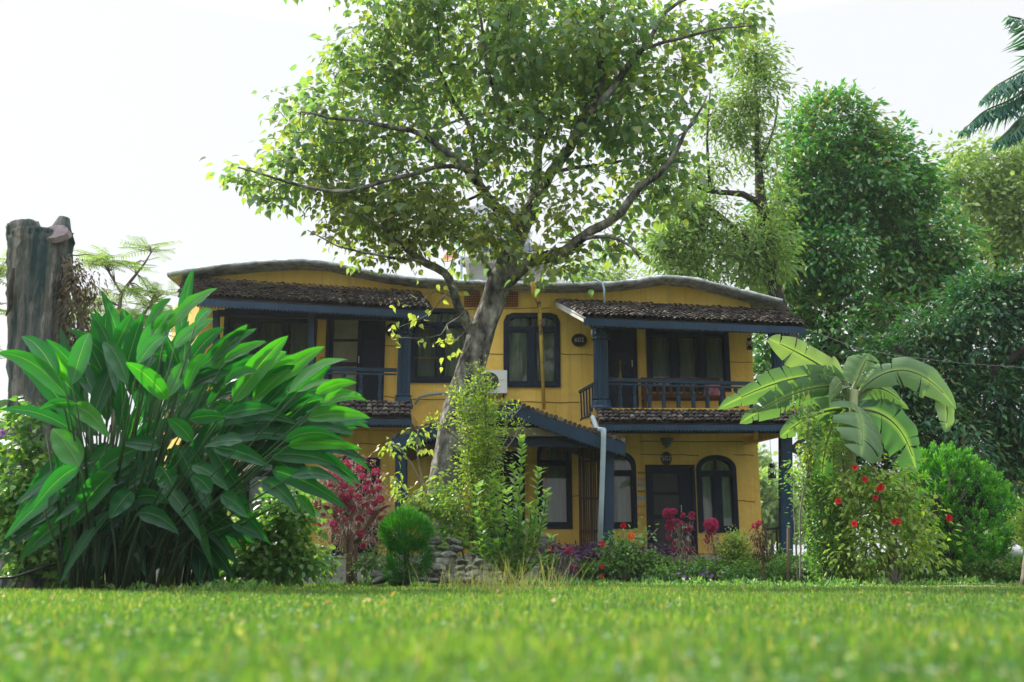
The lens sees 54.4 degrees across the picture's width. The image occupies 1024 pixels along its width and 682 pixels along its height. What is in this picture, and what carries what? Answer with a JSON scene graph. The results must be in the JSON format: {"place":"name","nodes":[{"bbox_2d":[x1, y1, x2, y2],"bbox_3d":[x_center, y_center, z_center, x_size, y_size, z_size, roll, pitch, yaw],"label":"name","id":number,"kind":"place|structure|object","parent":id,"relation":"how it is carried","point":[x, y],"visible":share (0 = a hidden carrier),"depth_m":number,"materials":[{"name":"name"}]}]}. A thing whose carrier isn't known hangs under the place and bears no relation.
{"place":"outdoors","nodes":[
{"label":"outdoors","id":0,"kind":"place"},
{"bbox_2d":[436,546,448,550],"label":"stone","id":1,"kind":"object","parent":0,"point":[439,548],"visible":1,"depth_m":14.04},
{"bbox_2d":[428,536,441,544],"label":"stone","id":2,"kind":"object","parent":1,"relation":"on","point":[437,540],"visible":0.91,"depth_m":14.11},
{"bbox_2d":[453,558,467,564],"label":"stone","id":3,"kind":"object","parent":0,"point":[459,561],"visible":0.92,"depth_m":13.67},
{"bbox_2d":[465,245,550,281],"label":"tank tower","id":4,"kind":"structure","parent":0,"point":[477,271],"depth_m":26.09,"materials":[{"name":"grey concrete"}]},
{"bbox_2d":[458,205,530,267],"bbox_3d":[-0.494,-2.928,27.784,2.018,1.552,1.615,0,-13,0],"label":"water tank","id":5,"kind":"object","parent":4,"relation":"on","point":[482,207],"visible":0.17,"depth_m":27.21,"materials":[{"name":"plastic"}]},
{"bbox_2d":[0,582,1023,681],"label":"lawn grass","id":6,"kind":"structure","parent":0,"point":[829,606],"depth_m":2.88,"materials":[{"name":"plant"}]},
{"bbox_2d":[0,0,1023,572],"label":"sky","id":7,"kind":"structure","parent":0,"point":[110,110],"materials":[{"name":"white"}]},
{"bbox_2d":[539,536,555,552],"bbox_3d":[0.679,3.960,19.202,0.351,0.360,0.360,0,-13,0],"label":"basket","id":8,"kind":"object","parent":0,"point":[543,540],"visible":0.3,"depth_m":19.08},
{"bbox_2d":[863,471,1023,571],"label":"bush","id":9,"kind":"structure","parent":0,"point":[970,499],"depth_m":20.15,"materials":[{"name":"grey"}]},
{"label":"ground","id":10,"kind":"structure","parent":0,"visible":0},
{"bbox_2d":[0,249,6,359],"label":"tree","id":11,"kind":"object","parent":10,"relation":"on","point":[3,269],"visible":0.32,"depth_m":22.68,"materials":[{"name":"green plant"}]},
{"bbox_2d":[0,406,7,559],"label":"shrub","id":12,"kind":"object","parent":10,"relation":"on","point":[2,433],"visible":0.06,"depth_m":13.43,"materials":[{"name":"green plant"}]},
{"bbox_2d":[0,399,7,437],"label":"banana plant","id":13,"kind":"object","parent":10,"relation":"on","point":[3,403],"visible":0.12,"depth_m":14.07,"materials":[{"name":"green plant"}]},
{"bbox_2d":[0,562,64,579],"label":"hose","id":14,"kind":"object","parent":10,"relation":"on","point":[28,572],"visible":0.72,"depth_m":10.71,"materials":[{"name":"black rubber"}]},
{"bbox_2d":[0,216,104,588],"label":"tree stump","id":15,"kind":"object","parent":10,"relation":"on","point":[35,251],"visible":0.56,"depth_m":12.45,"materials":[{"name":"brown wood"}]},
{"bbox_2d":[0,394,83,587],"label":"creeper","id":16,"kind":"object","parent":15,"relation":"attached to","point":[12,493],"visible":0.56,"depth_m":11.41,"materials":[{"name":"green plant"}]},
{"bbox_2d":[35,254,111,399],"bbox_3d":[-5.441,-0.077,12.468,0.800,2.247,0.670,-2,-13,10],"label":"dry creeper","id":17,"kind":"object","parent":15,"relation":"attached to","point":[77,301],"visible":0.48,"depth_m":12.50,"materials":[{"name":"brown plant"}]},
{"bbox_2d":[70,235,190,445],"bbox_3d":[-7.985,1.181,20.225,3.441,6.987,2.347,0,-13,0],"label":"tree","id":18,"kind":"object","parent":10,"relation":"on","point":[102,261],"visible":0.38,"depth_m":20.68,"materials":[{"name":"green plant"}]},
{"bbox_2d":[94,576,263,591],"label":"grass tuft","id":19,"kind":"object","parent":10,"relation":"on","point":[205,587],"visible":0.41,"depth_m":9.65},
{"bbox_2d":[0,269,370,589],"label":"ginger clump","id":20,"kind":"object","parent":10,"relation":"on","point":[127,511],"visible":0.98,"depth_m":10.69,"materials":[{"name":"green plant"}]},
{"bbox_2d":[191,480,341,587],"bbox_3d":[-3.171,2.433,12.553,2.017,1.536,1.174,0,-13,0],"label":"shrub","id":21,"kind":"object","parent":10,"relation":"on","point":[287,561],"visible":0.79,"depth_m":12.40,"materials":[{"name":"green plant"}]},
{"bbox_2d":[302,527,398,585],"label":"shrub","id":22,"kind":"object","parent":10,"relation":"on","point":[371,564],"visible":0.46,"depth_m":13.62,"materials":[{"name":"green plant"}]},
{"bbox_2d":[307,445,404,583],"bbox_3d":[-2.260,2.393,13.944,1.538,1.963,1.267,0,-13,0],"label":"cockscomb bush","id":23,"kind":"object","parent":10,"relation":"on","point":[345,497],"visible":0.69,"depth_m":13.84,"materials":[{"name":"red plant"}]},
{"bbox_2d":[371,570,384,577],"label":"stone","id":24,"kind":"object","parent":10,"relation":"on","point":[376,573],"visible":0.77,"depth_m":13.32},
{"bbox_2d":[372,576,387,584],"bbox_3d":[-1.724,3.123,13.008,0.244,0.103,0.218,-17,-11,20],"label":"stone","id":25,"kind":"object","parent":10,"relation":"on","point":[379,580],"visible":0.84,"depth_m":12.96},
{"bbox_2d":[387,575,402,586],"bbox_3d":[-1.496,3.139,13.031,0.292,0.147,0.208,-2,-1,25],"label":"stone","id":26,"kind":"object","parent":10,"relation":"on","point":[397,583],"visible":0.31,"depth_m":12.97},
{"bbox_2d":[376,504,434,586],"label":"ball bush","id":27,"kind":"object","parent":10,"relation":"on","point":[397,519],"visible":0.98,"depth_m":12.80,"materials":[{"name":"green plant"}]},
{"bbox_2d":[374,427,450,557],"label":"shrub","id":28,"kind":"object","parent":10,"relation":"on","point":[415,501],"visible":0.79,"depth_m":14.69,"materials":[{"name":"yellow plant"}]},
{"bbox_2d":[437,574,453,583],"bbox_3d":[-0.885,3.165,13.234,0.229,0.122,0.168,-9,-6,12],"label":"stone","id":29,"kind":"object","parent":10,"relation":"on","point":[448,580],"visible":0.69,"depth_m":13.16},
{"bbox_2d":[447,544,463,552],"bbox_3d":[-0.808,2.919,13.971,0.247,0.129,0.158,-12,-18,43],"label":"stone","id":30,"kind":"object","parent":10,"relation":"on","point":[455,548],"visible":0.79,"depth_m":13.93,"materials":[{"name":"stone"}]},
{"bbox_2d":[445,537,462,544],"bbox_3d":[-0.822,2.830,14.078,0.217,0.117,0.157,6,-14,-23],"label":"stone","id":31,"kind":"object","parent":30,"relation":"on","point":[451,541],"visible":1,"depth_m":14.03,"materials":[{"name":"stone"}]},
{"bbox_2d":[402,555,525,588],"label":"grass tuft","id":32,"kind":"object","parent":10,"relation":"on","point":[462,577],"visible":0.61,"depth_m":11.70,"materials":[{"name":"plant"}]},
{"bbox_2d":[423,484,511,576],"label":"shrub","id":33,"kind":"object","parent":10,"relation":"on","point":[444,526],"visible":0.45,"depth_m":14.41,"materials":[{"name":"green plant"}]},
{"bbox_2d":[465,569,480,579],"bbox_3d":[-0.521,3.135,13.319,0.226,0.134,0.201,-8,-8,-22],"label":"stone","id":34,"kind":"object","parent":10,"relation":"on","point":[477,573],"visible":0.61,"depth_m":13.27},
{"bbox_2d":[464,564,476,570],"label":"stone","id":35,"kind":"object","parent":34,"relation":"on","point":[469,568],"visible":0.82,"depth_m":13.43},
{"bbox_2d":[473,558,484,565],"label":"stone","id":36,"kind":"object","parent":35,"relation":"on","point":[476,562],"visible":0.86,"depth_m":13.46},
{"bbox_2d":[420,354,535,584],"bbox_3d":[-0.503,1.832,14.560,1.728,3.384,0.803,0,-13,0],"label":"vine","id":37,"kind":"object","parent":10,"relation":"on","point":[485,436],"visible":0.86,"depth_m":14.59,"materials":[{"name":"green plant"}]},
{"bbox_2d":[145,258,812,583],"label":"guest house","id":38,"kind":"structure","parent":10,"relation":"on","point":[595,445],"depth_m":21.96,"materials":[{"name":"yellow paint"}]},
{"bbox_2d":[240,463,299,519],"bbox_3d":[-5.257,3.369,21.884,1.299,1.616,0.227,0,-13,0],"label":"window","id":39,"kind":"structure","parent":38,"relation":"in","point":[251,493],"depth_m":21.95,"materials":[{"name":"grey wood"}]},
{"bbox_2d":[223,308,317,366],"bbox_3d":[-5.493,0.176,22.626,2.120,1.849,0.227,0,-13,0],"label":"window","id":40,"kind":"structure","parent":38,"relation":"in","point":[269,330],"depth_m":22.71,"materials":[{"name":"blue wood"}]},
{"bbox_2d":[325,320,385,401],"bbox_3d":[-3.550,0.399,22.520,1.345,2.203,0.149,0,-13,0],"label":"door","id":41,"kind":"structure","parent":38,"relation":"in","point":[362,343],"depth_m":22.56,"materials":[{"name":"blue wood"}]},
{"bbox_2d":[331,458,379,555],"bbox_3d":[-3.410,3.648,21.765,1.006,2.182,0.149,0,-13,0],"label":"door","id":42,"kind":"structure","parent":38,"relation":"in","point":[339,553],"depth_m":21.77,"materials":[{"name":"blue wood"}]},
{"bbox_2d":[386,323,397,336],"bbox_3d":[-2.717,-0.252,22.615,0.300,0.328,0.054,0,-13,0],"label":"number plaque","id":43,"kind":"object","parent":38,"relation":"attached to","point":[389,325],"visible":0.63,"depth_m":22.60,"materials":[{"name":"black metal"}]},
{"bbox_2d":[410,308,469,382],"bbox_3d":[-1.624,0.120,22.639,1.344,1.730,0.227,0,-13,0],"label":"window","id":44,"kind":"structure","parent":38,"relation":"in","point":[422,370],"depth_m":22.66,"materials":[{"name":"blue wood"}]},
{"bbox_2d":[442,250,452,276],"bbox_3d":[-1.536,-1.573,24.969,0.455,1.639,0.371,0,-13,0],"label":"satellite dish","id":45,"kind":"object","parent":38,"relation":"on","point":[448,258],"visible":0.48,"depth_m":25.12,"materials":[{"name":"beige metal"}]},
{"bbox_2d":[454,243,473,279],"bbox_3d":[-1.233,-1.705,24.470,0.577,1.702,0.449,0,-13,0],"label":"satellite dish","id":46,"kind":"object","parent":38,"relation":"on","point":[465,254],"visible":0.28,"depth_m":24.62,"materials":[{"name":"grey"}]},
{"bbox_2d":[480,370,506,399],"bbox_3d":[-0.409,1.117,22.101,0.600,0.875,0.460,0,-13,0],"label":"air conditioner","id":47,"kind":"object","parent":38,"relation":"attached to","point":[499,375],"visible":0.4,"depth_m":21.95,"materials":[{"name":"white paint"}]},
{"bbox_2d":[473,451,524,555],"bbox_3d":[-0.294,3.553,21.787,1.147,2.269,0.149,0,-13,0],"label":"door","id":48,"kind":"structure","parent":38,"relation":"in","point":[508,456],"depth_m":21.88,"materials":[{"name":"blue wood"}]},
{"bbox_2d":[503,313,560,387],"bbox_3d":[0.449,0.221,22.615,1.283,1.726,0.227,0,-13,0],"label":"window","id":49,"kind":"structure","parent":38,"relation":"in","point":[521,349],"depth_m":22.63,"materials":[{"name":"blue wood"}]},
{"bbox_2d":[544,265,563,281],"bbox_3d":[1.027,-1.642,24.338,0.461,0.369,0.330,0,-13,0],"label":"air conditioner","id":50,"kind":"object","parent":38,"relation":"on","point":[547,277],"visible":0.12,"depth_m":24.18,"materials":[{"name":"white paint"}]},
{"bbox_2d":[537,447,572,528],"bbox_3d":[0.934,3.190,21.925,0.767,1.878,0.227,0,-13,0],"label":"window","id":51,"kind":"structure","parent":38,"relation":"in","point":[558,462],"depth_m":21.95,"materials":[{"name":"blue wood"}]},
{"bbox_2d":[571,334,586,346],"bbox_3d":[1.522,-0.019,22.561,0.356,0.300,0.054,0,-13,0],"label":"number plaque","id":52,"kind":"object","parent":38,"relation":"attached to","point":[578,340],"visible":1,"depth_m":22.55,"materials":[{"name":"black metal"}]},
{"bbox_2d":[607,328,638,407],"bbox_3d":[2.496,0.610,22.471,0.664,1.943,0.149,0,-13,0],"label":"door","id":53,"kind":"structure","parent":38,"relation":"in","point":[622,343],"depth_m":22.49,"materials":[{"name":"blue wood"}]},
{"bbox_2d":[614,453,637,528],"bbox_3d":[2.413,3.287,21.903,0.636,1.675,0.226,0,-13,0],"label":"window","id":54,"kind":"structure","parent":38,"relation":"in","point":[622,472],"depth_m":21.91,"materials":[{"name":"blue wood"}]},
{"bbox_2d":[661,452,671,464],"bbox_3d":[3.400,2.591,21.954,0.244,0.300,0.054,0,-13,0],"label":"number plaque","id":55,"kind":"object","parent":38,"relation":"attached to","point":[666,458],"visible":1,"depth_m":21.94,"materials":[{"name":"black metal"}]},
{"bbox_2d":[660,438,673,448],"bbox_3d":[3.408,2.249,21.904,0.300,0.210,0.310,0,-13,0],"label":"wall lamp","id":56,"kind":"object","parent":38,"relation":"attached to","point":[666,442],"visible":1,"depth_m":21.82,"materials":[{"name":"black metal"}]},
{"bbox_2d":[645,465,697,555],"bbox_3d":[3.477,3.723,21.747,1.089,2.027,0.149,0,-13,0],"label":"door","id":57,"kind":"structure","parent":38,"relation":"in","point":[670,486],"depth_m":21.80,"materials":[{"name":"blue wood"}]},
{"bbox_2d":[641,377,725,407],"bbox_3d":[3.719,1.210,21.658,1.761,0.930,0.540,0,-13,0],"label":"bench","id":58,"kind":"object","parent":38,"relation":"on","point":[670,396],"visible":0.41,"depth_m":21.79,"materials":[{"name":"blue wood"}]},
{"bbox_2d":[703,384,719,394],"bbox_3d":[4.384,1.071,21.793,0.360,0.360,0.140,14,-28,3],"label":"cushion","id":59,"kind":"object","parent":58,"relation":"on","point":[714,391],"visible":0.34,"depth_m":21.72,"materials":[{"name":"fabric"}]},
{"bbox_2d":[646,329,731,391],"bbox_3d":[3.976,0.424,22.568,1.876,1.508,0.227,0,-13,0],"label":"window","id":60,"kind":"structure","parent":38,"relation":"in","point":[662,361],"depth_m":22.60,"materials":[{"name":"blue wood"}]},
{"bbox_2d":[696,455,738,532],"bbox_3d":[4.493,3.361,21.886,0.881,1.687,0.227,0,-13,0],"label":"window","id":61,"kind":"structure","parent":38,"relation":"in","point":[717,494],"depth_m":21.87,"materials":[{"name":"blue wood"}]},
{"bbox_2d":[746,336,752,349],"bbox_3d":[5.286,-0.037,22.184,0.153,0.467,0.153,0,-13,0],"label":"lantern","id":62,"kind":"object","parent":38,"relation":"hanging from","point":[749,347],"visible":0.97,"depth_m":22.14,"materials":[{"name":"black metal"}]},
{"bbox_2d":[768,432,775,478],"bbox_3d":[5.228,2.305,20.100,0.166,0.933,0.166,0,-13,0],"label":"lantern","id":63,"kind":"object","parent":38,"relation":"hanging from","point":[771,475],"visible":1,"depth_m":20.02,"materials":[{"name":"black metal"}]},
{"bbox_2d":[792,323,1023,367],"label":"wire","id":64,"kind":"object","parent":38,"relation":"attached to","point":[914,357],"visible":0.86,"depth_m":20.45,"materials":[{"name":"grey rubber"}]},
{"bbox_2d":[476,576,491,584],"bbox_3d":[-0.360,3.133,13.048,0.258,0.120,0.224,10,-5,-20],"label":"stone","id":65,"kind":"object","parent":10,"relation":"on","point":[477,579],"visible":0.41,"depth_m":12.98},
{"bbox_2d":[199,0,775,584],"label":"tree","id":66,"kind":"object","parent":10,"relation":"on","point":[583,76],"visible":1,"depth_m":15.88,"materials":[{"name":"green plant"}]},
{"bbox_2d":[489,571,502,577],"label":"stone","id":67,"kind":"object","parent":10,"relation":"on","point":[500,573],"visible":0.52,"depth_m":13.28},
{"bbox_2d":[479,563,492,570],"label":"stone","id":68,"kind":"object","parent":67,"relation":"on","point":[488,565],"visible":0.77,"depth_m":13.30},
{"bbox_2d":[439,552,565,592],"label":"grass tuft","id":69,"kind":"object","parent":10,"relation":"on","point":[503,584],"visible":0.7,"depth_m":9.68,"materials":[{"name":"plant"}]},
{"bbox_2d":[457,434,557,583],"bbox_3d":[-0.066,2.331,13.901,1.451,2.082,0.960,0,-13,0],"label":"shrub","id":70,"kind":"object","parent":10,"relation":"on","point":[520,531],"visible":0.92,"depth_m":13.83,"materials":[{"name":"green plant"}]},
{"bbox_2d":[1,582,1023,608],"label":"fallen leaves","id":71,"kind":"object","parent":10,"relation":"on","point":[393,593],"visible":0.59,"depth_m":6.75,"materials":[{"name":"brown plant"}]},
{"bbox_2d":[479,564,560,587],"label":"grass tuft","id":72,"kind":"object","parent":10,"relation":"on","point":[524,580],"visible":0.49,"depth_m":12.16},
{"bbox_2d":[41,574,1019,590],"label":"weeds","id":73,"kind":"object","parent":10,"relation":"on","point":[251,584],"visible":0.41,"depth_m":13.80,"materials":[{"name":"green plant"}]},
{"bbox_2d":[488,546,600,587],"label":"grass tuft","id":74,"kind":"object","parent":10,"relation":"on","point":[543,575],"visible":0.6,"depth_m":11.63,"materials":[{"name":"plant"}]},
{"bbox_2d":[550,547,580,580],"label":"cockscomb plant","id":75,"kind":"object","parent":10,"relation":"on","point":[567,551],"visible":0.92,"depth_m":15.77,"materials":[{"name":"pink plant"}]},
{"bbox_2d":[548,516,657,579],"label":"rose bush","id":76,"kind":"object","parent":10,"relation":"on","point":[624,548],"visible":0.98,"depth_m":17.45,"materials":[{"name":"green plant"}]},
{"bbox_2d":[528,536,679,571],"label":"purple plant","id":77,"kind":"object","parent":10,"relation":"on","point":[580,553],"visible":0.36,"depth_m":18.11,"materials":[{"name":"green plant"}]},
{"bbox_2d":[559,250,648,281],"bbox_3d":[3.267,2.363,36.596,4.662,12.191,3.507,0,-13,0],"label":"tree","id":78,"kind":"object","parent":10,"relation":"on","point":[606,273],"visible":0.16,"depth_m":37.34,"materials":[{"name":"green plant"}]},
{"bbox_2d":[629,588,647,608],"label":"grass tuft","id":79,"kind":"object","parent":10,"relation":"on","point":[634,601],"visible":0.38,"depth_m":5.32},
{"bbox_2d":[536,550,802,583],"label":"hedge","id":80,"kind":"object","parent":10,"relation":"on","point":[588,575],"visible":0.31,"depth_m":17.72,"materials":[{"name":"green plant"}]},
{"bbox_2d":[662,507,698,575],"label":"cockscomb plant","id":81,"kind":"object","parent":10,"relation":"on","point":[688,528],"visible":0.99,"depth_m":17.21,"materials":[{"name":"red plant"}]},
{"bbox_2d":[640,551,726,582],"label":"shrub","id":82,"kind":"object","parent":10,"relation":"on","point":[678,573],"visible":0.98,"depth_m":16.73,"materials":[{"name":"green plant"}]},
{"bbox_2d":[702,517,722,580],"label":"cockscomb plant","id":83,"kind":"object","parent":10,"relation":"on","point":[712,526],"visible":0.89,"depth_m":17.00,"materials":[{"name":"red plant"}]},
{"bbox_2d":[629,15,818,554],"bbox_3d":[5.327,-1.336,25.121,4.976,14.729,3.583,0,-13,0],"label":"tree","id":84,"kind":"object","parent":10,"relation":"on","point":[683,252],"visible":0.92,"depth_m":25.29,"materials":[{"name":"green plant"}]},
{"bbox_2d":[711,525,766,580],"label":"bush","id":85,"kind":"object","parent":10,"relation":"on","point":[735,540],"visible":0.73,"depth_m":16.77,"materials":[{"name":"green plant"}]},
{"bbox_2d":[743,520,778,582],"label":"cockscomb plant","id":86,"kind":"object","parent":10,"relation":"on","point":[760,555],"visible":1,"depth_m":16.23,"materials":[{"name":"red plant"}]},
{"bbox_2d":[707,541,817,583],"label":"shrub","id":87,"kind":"object","parent":10,"relation":"on","point":[780,567],"visible":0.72,"depth_m":16.33,"materials":[{"name":"green plant"}]},
{"bbox_2d":[757,443,777,474],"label":"tree","id":88,"kind":"object","parent":10,"relation":"on","point":[763,462],"visible":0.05,"depth_m":74.53,"materials":[{"name":"green plant"}]},
{"bbox_2d":[759,466,807,554],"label":"tree","id":89,"kind":"object","parent":10,"relation":"on","point":[769,495],"visible":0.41,"depth_m":58.26,"materials":[{"name":"green plant"}]},
{"bbox_2d":[786,528,789,582],"bbox_3d":[4.503,3.521,16.223,0.119,0.929,0.060,0,-13,0],"label":"stake","id":90,"kind":"object","parent":10,"relation":"on","point":[788,555],"visible":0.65,"depth_m":16.21,"materials":[{"name":"brown wood"}]},
{"bbox_2d":[793,505,798,580],"bbox_3d":[4.584,3.300,16.070,0.058,1.287,0.035,0,-13,0],"label":"stick","id":91,"kind":"object","parent":10,"relation":"on","point":[796,557],"visible":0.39,"depth_m":16.05,"materials":[{"name":"brown wood"}]},
{"bbox_2d":[763,470,856,553],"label":"tree","id":92,"kind":"object","parent":10,"relation":"on","point":[797,482],"visible":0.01,"depth_m":65.69,"materials":[{"name":"green plant"}]},
{"bbox_2d":[784,393,848,580],"bbox_3d":[4.545,2.124,14.621,1.146,2.752,0.592,0,-13,0],"label":"small tree","id":93,"kind":"object","parent":10,"relation":"on","point":[811,452],"visible":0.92,"depth_m":14.71,"materials":[{"name":"green plant"}]},
{"bbox_2d":[769,446,871,583],"bbox_3d":[4.599,2.599,14.793,1.431,2.117,0.863,0,-13,0],"label":"shrub","id":94,"kind":"object","parent":10,"relation":"on","point":[823,538],"visible":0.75,"depth_m":14.70,"materials":[{"name":"green plant"}]},
{"bbox_2d":[718,334,955,583],"bbox_3d":[4.947,1.718,14.921,3.483,3.867,1.650,6,-14,-24],"label":"banana plant","id":95,"kind":"object","parent":10,"relation":"on","point":[822,375],"visible":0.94,"depth_m":15.25,"materials":[{"name":"green plant"}]},
{"bbox_2d":[735,77,995,415],"bbox_3d":[9.771,-0.669,27.677,6.863,14.682,5.527,-8,-15,32],"label":"tree","id":96,"kind":"object","parent":10,"relation":"on","point":[902,252],"visible":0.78,"depth_m":27.81,"materials":[{"name":"green plant"}]},
{"bbox_2d":[808,443,967,584],"bbox_3d":[5.432,2.526,14.345,2.241,2.164,1.219,0,-13,0],"label":"hibiscus bush","id":97,"kind":"object","parent":10,"relation":"on","point":[894,548],"visible":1,"depth_m":14.28,"materials":[{"name":"green plant"}]},
{"bbox_2d":[817,438,847,460],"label":"creeper","id":98,"kind":"object","parent":97,"relation":"attached to","point":[833,450],"visible":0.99,"depth_m":14.50,"materials":[{"name":"green plant"}]},
{"bbox_2d":[790,244,1023,575],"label":"tree","id":99,"kind":"object","parent":10,"relation":"on","point":[997,304],"visible":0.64,"depth_m":23.11,"materials":[{"name":"green plant"}]},
{"bbox_2d":[798,550,1023,583],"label":"hedge","id":100,"kind":"object","parent":10,"relation":"on","point":[983,570],"visible":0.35,"depth_m":15.56,"materials":[{"name":"green plant"}]},
{"bbox_2d":[886,440,1023,575],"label":"round conifer","id":101,"kind":"object","parent":10,"relation":"on","point":[964,460],"visible":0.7,"depth_m":15.96,"materials":[{"name":"green plant"}]},
{"bbox_2d":[910,507,1018,574],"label":"tree","id":102,"kind":"object","parent":10,"relation":"on","point":[975,547],"visible":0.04,"depth_m":47.86,"materials":[{"name":"green plant"}]},
{"bbox_2d":[922,126,1023,578],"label":"tree","id":103,"kind":"object","parent":10,"relation":"on","point":[994,196],"visible":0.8,"depth_m":35.65,"materials":[{"name":"green plant"}]},
{"bbox_2d":[957,15,1023,154],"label":"palm tree","id":104,"kind":"object","parent":10,"relation":"on","point":[1013,133],"visible":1,"depth_m":15.66,"materials":[{"name":"green plant"}]},
{"bbox_2d":[1003,496,1023,584],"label":"bush","id":105,"kind":"object","parent":10,"relation":"on","point":[1021,523],"visible":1,"depth_m":14.26,"materials":[{"name":"green plant"}]},
{"bbox_2d":[1011,545,1022,556],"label":"lamp bollard","id":106,"kind":"object","parent":10,"relation":"on","point":[1016,552],"visible":0.33,"depth_m":17.55,"materials":[{"name":"white paint"}]},
{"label":"stone","id":107,"kind":"object","parent":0,"visible":0},
{"bbox_2d":[430,571,446,576],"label":"stone","id":108,"kind":"object","parent":107,"relation":"on","point":[439,573],"visible":0.66,"depth_m":13.32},
{"bbox_2d":[431,563,445,572],"bbox_3d":[-1.011,3.059,13.395,0.252,0.132,0.200,16,-6,-15],"label":"stone","id":109,"kind":"object","parent":108,"relation":"on","point":[435,567],"visible":0.8,"depth_m":13.34,"materials":[{"name":"stone"}]},
{"bbox_2d":[434,558,449,565],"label":"stone","id":110,"kind":"object","parent":109,"relation":"on","point":[442,561],"visible":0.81,"depth_m":13.58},
{"bbox_2d":[442,551,457,557],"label":"stone","id":111,"kind":"object","parent":110,"relation":"on","point":[447,554],"visible":0.98,"depth_m":13.75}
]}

